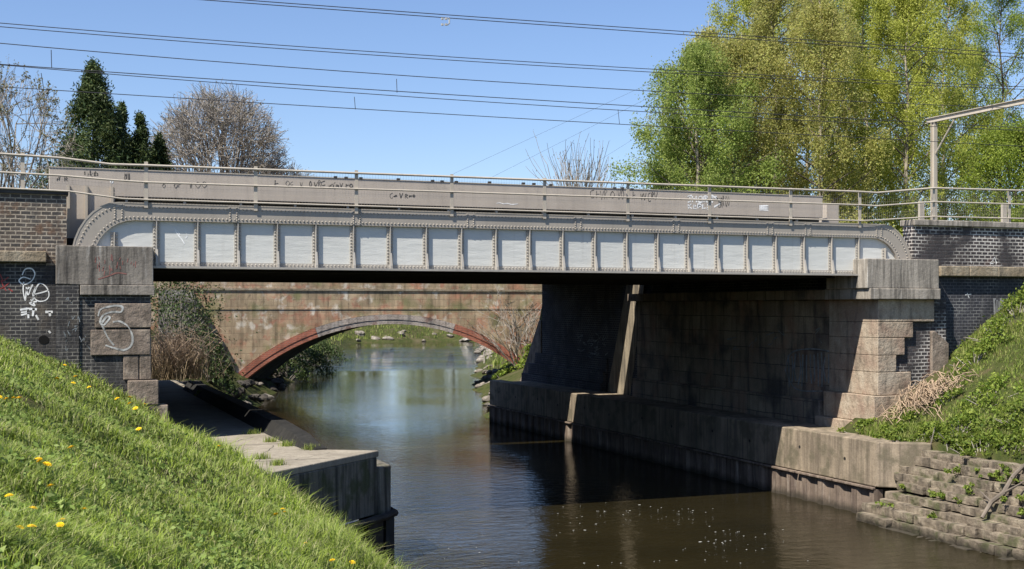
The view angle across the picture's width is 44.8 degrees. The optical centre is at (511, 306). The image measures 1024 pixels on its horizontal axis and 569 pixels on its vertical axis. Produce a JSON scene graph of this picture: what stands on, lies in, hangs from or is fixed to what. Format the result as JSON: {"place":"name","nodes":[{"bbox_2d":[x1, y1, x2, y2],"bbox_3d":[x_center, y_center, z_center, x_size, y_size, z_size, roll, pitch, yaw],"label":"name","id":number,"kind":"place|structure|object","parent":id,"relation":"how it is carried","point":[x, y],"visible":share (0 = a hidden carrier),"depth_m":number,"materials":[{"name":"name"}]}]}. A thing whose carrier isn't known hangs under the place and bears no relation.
{"place":"outdoors","nodes":[
{"label":"outdoors","id":0,"kind":"place"},
{"bbox_2d":[0,238,1023,568],"bbox_3d":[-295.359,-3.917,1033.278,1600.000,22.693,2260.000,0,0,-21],"label":"ground","id":1,"kind":"structure","parent":0,"point":[516,374],"depth_m":36.92,"materials":[{"name":"plant"}]},
{"bbox_2d":[0,189,67,359],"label":"brick wall","id":2,"kind":"structure","parent":1,"relation":"on","point":[33,228],"depth_m":29.73,"materials":[{"name":"brick"}]},
{"bbox_2d":[0,57,83,188],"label":"bare tree","id":3,"kind":"object","parent":1,"relation":"on","point":[8,115],"visible":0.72,"depth_m":57.71,"materials":[{"name":"grey plant"}]},
{"bbox_2d":[43,461,51,475],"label":"dandelion","id":4,"kind":"object","parent":1,"relation":"on","point":[47,463],"visible":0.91,"depth_m":10.36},
{"bbox_2d":[19,55,152,188],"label":"conifer","id":5,"kind":"object","parent":1,"relation":"on","point":[97,113],"visible":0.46,"depth_m":89.12,"materials":[{"name":"green plant"}]},
{"bbox_2d":[56,245,167,420],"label":"bridge pier","id":6,"kind":"structure","parent":1,"relation":"on","point":[103,318],"depth_m":30.06,"materials":[{"name":"stone"}]},
{"bbox_2d":[101,101,136,166],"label":"conifer","id":7,"kind":"object","parent":1,"relation":"on","point":[124,106],"visible":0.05,"depth_m":92.51,"materials":[{"name":"green plant"}]},
{"bbox_2d":[122,109,162,170],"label":"conifer","id":8,"kind":"object","parent":1,"relation":"on","point":[142,136],"visible":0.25,"depth_m":91.86,"materials":[{"name":"green plant"}]},
{"bbox_2d":[151,131,175,170],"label":"conifer","id":9,"kind":"object","parent":1,"relation":"on","point":[161,158],"visible":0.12,"depth_m":93.46,"materials":[{"name":"green plant"}]},
{"bbox_2d":[0,337,384,568],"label":"lawn weeds","id":10,"kind":"object","parent":1,"relation":"on","point":[79,444],"visible":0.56,"depth_m":12.49,"materials":[{"name":"green plant"}]},
{"bbox_2d":[151,318,235,380],"bbox_3d":[-17.645,2.165,63.892,9.128,3.138,8.647,0,0,-21],"label":"dry reed clump","id":11,"kind":"object","parent":1,"relation":"on","point":[180,365],"visible":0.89,"depth_m":63.30,"materials":[{"name":"plant"}]},
{"bbox_2d":[151,282,244,335],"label":"scrub bush","id":12,"kind":"object","parent":1,"relation":"on","point":[190,305],"visible":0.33,"depth_m":77.92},
{"bbox_2d":[151,282,257,366],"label":"ivy mass","id":13,"kind":"object","parent":1,"relation":"on","point":[182,316],"visible":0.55,"depth_m":66.89,"materials":[{"name":"green plant"}]},
{"bbox_2d":[174,313,247,400],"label":"ivy mass","id":14,"kind":"object","parent":1,"relation":"on","point":[228,370],"visible":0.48,"depth_m":72.36,"materials":[{"name":"green plant"}]},
{"bbox_2d":[0,335,423,568],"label":"grass","id":15,"kind":"structure","parent":1,"relation":"on","point":[344,546],"depth_m":15.09,"materials":[{"name":"plant"}]},
{"bbox_2d":[148,78,294,174],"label":"bare tree","id":16,"kind":"object","parent":1,"relation":"on","point":[215,114],"visible":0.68,"depth_m":95.83,"materials":[{"name":"grey plant"}]},
{"bbox_2d":[229,387,245,397],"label":"rock","id":17,"kind":"object","parent":1,"relation":"on","point":[241,390],"visible":0.57,"depth_m":72.64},
{"bbox_2d":[238,380,250,388],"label":"rock","id":18,"kind":"object","parent":1,"relation":"on","point":[248,384],"visible":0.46,"depth_m":79.11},
{"bbox_2d":[245,379,255,386],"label":"rock","id":19,"kind":"object","parent":1,"relation":"on","point":[252,382],"visible":0.43,"depth_m":82.09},
{"bbox_2d":[248,395,257,401],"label":"rock","id":20,"kind":"object","parent":1,"relation":"on","point":[254,398],"visible":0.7,"depth_m":74.11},
{"bbox_2d":[259,394,269,399],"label":"rock","id":21,"kind":"object","parent":1,"relation":"on","point":[264,396],"visible":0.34,"depth_m":78.17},
{"bbox_2d":[230,158,315,175],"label":"bare tree","id":22,"kind":"object","parent":1,"relation":"on","point":[291,173],"visible":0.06,"depth_m":101.75,"materials":[{"name":"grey plant"}]},
{"bbox_2d":[271,378,283,384],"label":"rock","id":23,"kind":"object","parent":1,"relation":"on","point":[277,381],"visible":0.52,"depth_m":93.84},
{"bbox_2d":[158,380,398,560],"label":"concrete quay","id":24,"kind":"structure","parent":1,"relation":"on","point":[355,484],"depth_m":28.39,"materials":[{"name":"concrete"}]},
{"bbox_2d":[183,381,326,449],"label":"flood wall","id":25,"kind":"structure","parent":24,"relation":"on","point":[255,417],"depth_m":35.19,"materials":[{"name":"black concrete"}]},
{"bbox_2d":[243,428,266,434],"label":"grass tuft","id":26,"kind":"object","parent":24,"relation":"on","point":[251,431],"visible":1,"depth_m":32.51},
{"bbox_2d":[250,451,270,459],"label":"grass tuft","id":27,"kind":"object","parent":24,"relation":"on","point":[262,456],"visible":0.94,"depth_m":27.21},
{"bbox_2d":[263,435,281,442],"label":"grass tuft","id":28,"kind":"object","parent":24,"relation":"on","point":[268,440],"visible":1,"depth_m":30.57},
{"bbox_2d":[267,458,288,465],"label":"grass tuft","id":29,"kind":"object","parent":24,"relation":"on","point":[274,463],"visible":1,"depth_m":26.10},
{"bbox_2d":[278,439,295,446],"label":"grass tuft","id":30,"kind":"object","parent":24,"relation":"on","point":[286,443],"visible":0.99,"depth_m":29.63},
{"bbox_2d":[303,443,320,450],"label":"grass tuft","id":31,"kind":"object","parent":24,"relation":"on","point":[310,448],"visible":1,"depth_m":28.91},
{"bbox_2d":[273,354,312,381],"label":"bank shrub","id":32,"kind":"object","parent":1,"relation":"on","point":[292,364],"visible":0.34,"depth_m":96.89,"materials":[{"name":"green plant"}]},
{"bbox_2d":[290,346,340,374],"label":"bank shrub","id":33,"kind":"object","parent":1,"relation":"on","point":[312,354],"visible":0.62,"depth_m":108.34,"materials":[{"name":"green plant"}]},
{"bbox_2d":[310,337,354,361],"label":"bank shrub","id":34,"kind":"object","parent":1,"relation":"on","point":[323,343],"visible":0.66,"depth_m":133.60,"materials":[{"name":"green plant"}]},
{"bbox_2d":[151,282,541,378],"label":"arch bridge","id":35,"kind":"structure","parent":1,"relation":"on","point":[287,321],"depth_m":86.56,"materials":[{"name":"stone"}]},
{"bbox_2d":[310,324,509,369],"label":"bank grass","id":36,"kind":"structure","parent":1,"relation":"on","point":[495,363],"depth_m":200.59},
{"bbox_2d":[476,357,485,362],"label":"rock","id":37,"kind":"object","parent":1,"relation":"on","point":[480,359],"visible":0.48,"depth_m":130.31,"materials":[{"name":"stone"}]},
{"bbox_2d":[482,395,489,402],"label":"rock","id":38,"kind":"object","parent":1,"relation":"on","point":[485,399],"visible":0.51,"depth_m":75.30,"materials":[{"name":"stone"}]},
{"bbox_2d":[463,284,541,369],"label":"bare shrub","id":39,"kind":"object","parent":1,"relation":"on","point":[526,325],"visible":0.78,"depth_m":89.43,"materials":[{"name":"brown plant"}]},
{"bbox_2d":[491,361,514,378],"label":"bank shrub","id":40,"kind":"object","parent":1,"relation":"on","point":[501,373],"visible":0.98,"depth_m":89.99,"materials":[{"name":"green plant"}]},
{"bbox_2d":[511,341,531,371],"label":"bank shrub","id":41,"kind":"object","parent":1,"relation":"on","point":[520,365],"visible":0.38,"depth_m":89.04,"materials":[{"name":"green plant"}]},
{"bbox_2d":[458,82,683,176],"bbox_3d":[3.052,-8.904,61.291,12.532,5.487,0.009,0,0,-21],"label":"stay wire","id":42,"kind":"object","parent":1,"relation":"on","point":[593,125],"visible":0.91,"depth_m":61.80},
{"bbox_2d":[520,284,625,391],"bbox_3d":[2.970,1.330,60.207,1.140,5.400,12.539,0,0,-21],"label":"blue brick abutment","id":43,"kind":"object","parent":1,"relation":"on","point":[573,344],"visible":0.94,"depth_m":59.08,"materials":[{"name":"brick"}]},
{"bbox_2d":[526,131,637,187],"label":"bare shrub","id":44,"kind":"object","parent":1,"relation":"on","point":[576,172],"visible":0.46,"depth_m":98.57,"materials":[{"name":"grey plant"}]},
{"bbox_2d":[630,130,719,190],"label":"tree","id":45,"kind":"object","parent":1,"relation":"on","point":[660,179],"visible":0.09,"depth_m":78.13,"materials":[{"name":"green plant"}]},
{"bbox_2d":[605,36,793,193],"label":"birch tree","id":46,"kind":"object","parent":1,"relation":"on","point":[701,56],"visible":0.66,"depth_m":74.44,"materials":[{"name":"green plant"}]},
{"bbox_2d":[643,20,761,193],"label":"birch tree","id":47,"kind":"object","parent":1,"relation":"on","point":[708,30],"visible":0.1,"depth_m":84.31,"materials":[{"name":"green plant"}]},
{"bbox_2d":[487,380,931,512],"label":"river wall","id":48,"kind":"structure","parent":1,"relation":"on","point":[851,472],"depth_m":42.73,"materials":[{"name":"concrete"}]},
{"bbox_2d":[836,417,876,433],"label":"bramble bush","id":49,"kind":"object","parent":48,"relation":"on","point":[860,423],"visible":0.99,"depth_m":37.80,"materials":[{"name":"green plant"}]},
{"bbox_2d":[607,278,839,423],"bbox_3d":[7.790,1.280,48.172,1.700,5.500,17.290,0,0,-21],"label":"stone abutment","id":50,"kind":"object","parent":1,"relation":"on","point":[760,348],"visible":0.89,"depth_m":46.14,"materials":[{"name":"grey stone"}]},
{"bbox_2d":[67,185,910,284],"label":"railway bridge","id":51,"kind":"structure","parent":50,"relation":"on","point":[213,243],"depth_m":34.25,"materials":[{"name":"grey paint"}]},
{"bbox_2d":[48,166,838,222],"bbox_3d":[-0.606,-2.587,35.871,23.980,1.835,0.915,0,0,-21],"label":"cable trough","id":52,"kind":"object","parent":51,"relation":"on","point":[397,198],"visible":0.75,"depth_m":34.80,"materials":[{"name":"beige paint"}]},
{"bbox_2d":[0,153,1023,227],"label":"railing","id":53,"kind":"object","parent":51,"relation":"on","point":[146,181],"visible":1,"depth_m":33.86,"materials":[{"name":"metal"}]},
{"bbox_2d":[669,27,810,193],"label":"birch tree","id":54,"kind":"object","parent":1,"relation":"on","point":[736,48],"visible":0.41,"depth_m":77.83,"materials":[{"name":"green plant"}]},
{"bbox_2d":[690,0,816,193],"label":"birch tree","id":55,"kind":"object","parent":1,"relation":"on","point":[730,24],"visible":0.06,"depth_m":90.56,"materials":[{"name":"green plant"}]},
{"bbox_2d":[704,0,868,201],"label":"birch tree","id":56,"kind":"object","parent":1,"relation":"on","point":[767,14],"visible":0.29,"depth_m":83.28,"materials":[{"name":"green plant"}]},
{"bbox_2d":[751,0,880,223],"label":"birch tree","id":57,"kind":"object","parent":1,"relation":"on","point":[784,23],"visible":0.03,"depth_m":98.25,"materials":[{"name":"green plant"}]},
{"bbox_2d":[738,0,898,223],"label":"birch tree","id":58,"kind":"object","parent":1,"relation":"on","point":[817,14],"visible":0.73,"depth_m":77.48,"materials":[{"name":"green plant"}]},
{"bbox_2d":[780,0,905,223],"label":"birch tree","id":59,"kind":"object","parent":1,"relation":"on","point":[839,1],"visible":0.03,"depth_m":92.25,"materials":[{"name":"green plant"}]},
{"bbox_2d":[782,0,954,227],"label":"birch tree","id":60,"kind":"object","parent":1,"relation":"on","point":[859,5],"visible":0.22,"depth_m":86.23,"materials":[{"name":"green plant"}]},
{"bbox_2d":[839,207,902,233],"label":"track bush","id":61,"kind":"object","parent":1,"relation":"on","point":[843,214],"visible":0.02,"depth_m":72.77,"materials":[{"name":"green plant"}]},
{"bbox_2d":[815,258,948,427],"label":"sandstone pier","id":62,"kind":"structure","parent":1,"relation":"on","point":[887,321],"depth_m":38.67,"materials":[{"name":"stone"}]},
{"bbox_2d":[868,413,908,440],"bbox_3d":[11.143,3.542,36.352,1.526,0.814,1.087,0,0,-44],"label":"bramble bush","id":63,"kind":"object","parent":1,"relation":"on","point":[884,427],"visible":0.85,"depth_m":36.25,"materials":[{"name":"green plant"}]},
{"bbox_2d":[826,1,965,225],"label":"birch tree","id":64,"kind":"object","parent":1,"relation":"on","point":[910,198],"visible":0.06,"depth_m":103.62,"materials":[{"name":"green plant"}]},
{"bbox_2d":[888,434,903,441],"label":"bramble bush","id":65,"kind":"object","parent":1,"relation":"on","point":[894,438],"visible":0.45,"depth_m":34.81,"materials":[{"name":"green plant"}]},
{"bbox_2d":[895,406,918,430],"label":"bramble bush","id":66,"kind":"object","parent":1,"relation":"on","point":[909,416],"visible":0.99,"depth_m":36.36,"materials":[{"name":"green plant"}]},
{"bbox_2d":[825,0,991,234],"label":"birch tree","id":67,"kind":"object","parent":1,"relation":"on","point":[903,10],"visible":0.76,"depth_m":80.25,"materials":[{"name":"green plant"}]},
{"bbox_2d":[901,425,935,441],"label":"bramble bush","id":68,"kind":"object","parent":1,"relation":"on","point":[926,435],"visible":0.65,"depth_m":34.87,"materials":[{"name":"green plant"}]},
{"bbox_2d":[876,361,977,422],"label":"dead stems","id":69,"kind":"object","parent":1,"relation":"on","point":[926,394],"visible":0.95,"depth_m":36.79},
{"bbox_2d":[916,420,955,442],"bbox_3d":[11.700,4.199,34.587,1.226,2.187,1.301,0,0,-21],"label":"bramble bush","id":70,"kind":"object","parent":1,"relation":"on","point":[937,425],"visible":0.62,"depth_m":34.71,"materials":[{"name":"green plant"}]},
{"bbox_2d":[856,450,1023,560],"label":"stone revetment","id":71,"kind":"object","parent":1,"relation":"on","point":[997,531],"visible":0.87,"depth_m":31.90,"materials":[{"name":"stone"}]},
{"bbox_2d":[874,499,893,506],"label":"weed","id":72,"kind":"object","parent":71,"relation":"on","point":[881,503],"visible":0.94,"depth_m":33.77,"materials":[{"name":"green plant"}]},
{"bbox_2d":[926,511,936,518],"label":"weed","id":73,"kind":"object","parent":71,"relation":"on","point":[933,515],"visible":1,"depth_m":32.10,"materials":[{"name":"green plant"}]},
{"bbox_2d":[927,489,945,498],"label":"weed","id":74,"kind":"object","parent":71,"relation":"on","point":[940,494],"visible":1,"depth_m":32.40,"materials":[{"name":"green plant"}]},
{"bbox_2d":[943,464,961,473],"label":"weed","id":75,"kind":"object","parent":71,"relation":"on","point":[956,469],"visible":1,"depth_m":32.48,"materials":[{"name":"green plant"}]},
{"bbox_2d":[960,448,974,456],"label":"weed","id":76,"kind":"object","parent":71,"relation":"on","point":[963,453],"visible":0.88,"depth_m":32.52,"materials":[{"name":"green plant"}]},
{"bbox_2d":[962,482,974,494],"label":"weed","id":77,"kind":"object","parent":71,"relation":"on","point":[968,487],"visible":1,"depth_m":31.62,"materials":[{"name":"green plant"}]},
{"bbox_2d":[964,445,990,456],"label":"weed","id":78,"kind":"object","parent":71,"relation":"on","point":[981,452],"visible":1,"depth_m":32.45,"materials":[{"name":"green plant"}]},
{"bbox_2d":[987,469,1000,477],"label":"weed","id":79,"kind":"object","parent":71,"relation":"on","point":[994,474],"visible":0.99,"depth_m":31.33,"materials":[{"name":"green plant"}]},
{"bbox_2d":[980,463,1023,518],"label":"fallen branch","id":80,"kind":"object","parent":71,"relation":"on","point":[1003,492],"visible":1,"depth_m":30.49,"materials":[{"name":"wood"}]},
{"bbox_2d":[998,463,1011,470],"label":"weed","id":81,"kind":"object","parent":71,"relation":"on","point":[1001,465],"visible":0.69,"depth_m":31.21,"materials":[{"name":"green plant"}]},
{"bbox_2d":[995,470,1021,482],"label":"weed","id":82,"kind":"object","parent":71,"relation":"on","point":[1007,474],"visible":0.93,"depth_m":30.82,"materials":[{"name":"green plant"}]},
{"bbox_2d":[1000,494,1023,501],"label":"weed","id":83,"kind":"object","parent":71,"relation":"on","point":[1003,499],"visible":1,"depth_m":30.08,"materials":[{"name":"green plant"}]},
{"bbox_2d":[1017,507,1023,515],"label":"weed","id":84,"kind":"object","parent":71,"relation":"on","point":[1021,511],"visible":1,"depth_m":29.63,"materials":[{"name":"green plant"}]},
{"bbox_2d":[858,297,1023,460],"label":"rough grass","id":85,"kind":"structure","parent":1,"relation":"on","point":[1016,332],"depth_m":36.83,"materials":[{"name":"plant"}]},
{"bbox_2d":[874,0,1012,220],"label":"birch tree","id":86,"kind":"object","parent":1,"relation":"on","point":[952,4],"visible":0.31,"depth_m":90.74,"materials":[{"name":"green plant"}]},
{"bbox_2d":[933,381,967,406],"bbox_3d":[12.927,2.615,36.517,1.222,0.800,0.898,0,0,0],"label":"bramble bush","id":87,"kind":"object","parent":1,"relation":"on","point":[953,392],"visible":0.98,"depth_m":36.33,"materials":[{"name":"green plant"}]},
{"bbox_2d":[938,430,966,450],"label":"bramble bush","id":88,"kind":"object","parent":1,"relation":"on","point":[946,439],"visible":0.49,"depth_m":33.95,"materials":[{"name":"green plant"}]},
{"bbox_2d":[900,219,1023,354],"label":"blue brick wall","id":89,"kind":"structure","parent":1,"relation":"on","point":[981,268],"depth_m":39.83,"materials":[{"name":"brick"}]},
{"bbox_2d":[918,201,1006,221],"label":"walkway posts","id":90,"kind":"object","parent":89,"relation":"on","point":[920,211],"visible":0.25,"depth_m":41.88,"materials":[{"name":"metal"}]},
{"bbox_2d":[929,405,1005,454],"bbox_3d":[12.398,3.851,34.085,1.855,2.327,1.684,0,0,-36],"label":"bramble bush","id":91,"kind":"object","parent":1,"relation":"on","point":[965,417],"visible":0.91,"depth_m":34.07,"materials":[{"name":"green plant"}]},
{"bbox_2d":[915,39,1023,221],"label":"broadleaf tree","id":92,"kind":"object","parent":1,"relation":"on","point":[961,72],"visible":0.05,"depth_m":104.81,"materials":[{"name":"green plant"}]},
{"bbox_2d":[945,333,999,376],"bbox_3d":[14.058,1.564,38.030,2.112,1.519,1.202,0,0,-21],"label":"bramble bush","id":93,"kind":"object","parent":1,"relation":"on","point":[986,344],"visible":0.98,"depth_m":37.89,"materials":[{"name":"green plant"}]},
{"bbox_2d":[925,98,1023,219],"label":"line gantry","id":94,"kind":"object","parent":1,"relation":"on","point":[933,121],"visible":0.65,"depth_m":56.42,"materials":[{"name":"metal"}]},
{"bbox_2d":[0,23,1023,89],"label":"feeder cable","id":95,"kind":"object","parent":94,"relation":"attached to","point":[485,59],"visible":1,"depth_m":44.51,"materials":[{"name":"metal"}]},
{"bbox_2d":[0,65,1023,146],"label":"catenary wire","id":96,"kind":"object","parent":94,"relation":"hanging from","point":[479,101],"visible":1,"depth_m":46.54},
{"bbox_2d":[0,43,1023,127],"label":"catenary wire","id":97,"kind":"object","parent":94,"relation":"hanging from","point":[479,80],"visible":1,"depth_m":42.18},
{"bbox_2d":[927,0,1023,220],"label":"broadleaf tree","id":98,"kind":"object","parent":1,"relation":"on","point":[1015,19],"visible":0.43,"depth_m":101.50,"materials":[{"name":"green plant"}]},
{"bbox_2d":[950,413,1004,453],"bbox_3d":[12.435,4.058,33.440,1.555,2.263,1.330,0,0,-21],"label":"bramble bush","id":99,"kind":"object","parent":1,"relation":"on","point":[976,429],"visible":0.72,"depth_m":33.42,"materials":[{"name":"green plant"}]},
{"bbox_2d":[960,428,999,455],"bbox_3d":[12.335,4.243,32.720,1.048,2.066,1.607,0,0,17],"label":"bramble bush","id":100,"kind":"object","parent":1,"relation":"on","point":[994,433],"visible":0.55,"depth_m":32.80,"materials":[{"name":"green plant"}]},
{"bbox_2d":[946,114,1023,222],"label":"broadleaf tree","id":101,"kind":"object","parent":1,"relation":"on","point":[1000,157],"visible":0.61,"depth_m":76.36,"materials":[{"name":"green plant"}]},
{"bbox_2d":[954,312,1023,355],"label":"bramble bush","id":102,"kind":"object","parent":1,"relation":"on","point":[995,325],"visible":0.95,"depth_m":38.31,"materials":[{"name":"green plant"}]},
{"bbox_2d":[957,370,1023,414],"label":"bramble bush","id":103,"kind":"object","parent":1,"relation":"on","point":[988,396],"visible":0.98,"depth_m":35.30,"materials":[{"name":"green plant"}]},
{"bbox_2d":[982,283,1023,328],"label":"bramble bush","id":104,"kind":"object","parent":1,"relation":"on","point":[1006,304],"visible":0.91,"depth_m":39.39,"materials":[{"name":"green plant"}]},
{"bbox_2d":[983,392,1023,433],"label":"bramble bush","id":105,"kind":"object","parent":1,"relation":"on","point":[1014,414],"visible":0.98,"depth_m":33.25,"materials":[{"name":"green plant"}]},
{"bbox_2d":[985,425,1023,457],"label":"bramble bush","id":106,"kind":"object","parent":1,"relation":"on","point":[1000,439],"visible":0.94,"depth_m":32.03,"materials":[{"name":"green plant"}]},
{"bbox_2d":[0,0,1023,223],"label":"sky","id":107,"kind":"structure","parent":0,"point":[325,138],"materials":[{"name":"blue"}]},
{"bbox_2d":[206,0,1023,57],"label":"feeder cable","id":108,"kind":"object","parent":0,"point":[606,26],"visible":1,"depth_m":40.70,"materials":[{"name":"metal"}]},
{"bbox_2d":[441,17,449,25],"bbox_3d":[-2.073,-8.894,38.752,0.283,0.276,0.060,0,0,-21],"label":"cable spacer","id":109,"kind":"object","parent":108,"relation":"attached to","point":[442,24],"visible":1,"depth_m":38.72,"materials":[{"name":"white plastic"}]},
{"bbox_2d":[256,341,1023,568],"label":"water","id":110,"kind":"structure","parent":0,"point":[469,481],"depth_m":38.05,"materials":[{"name":"liquid"}]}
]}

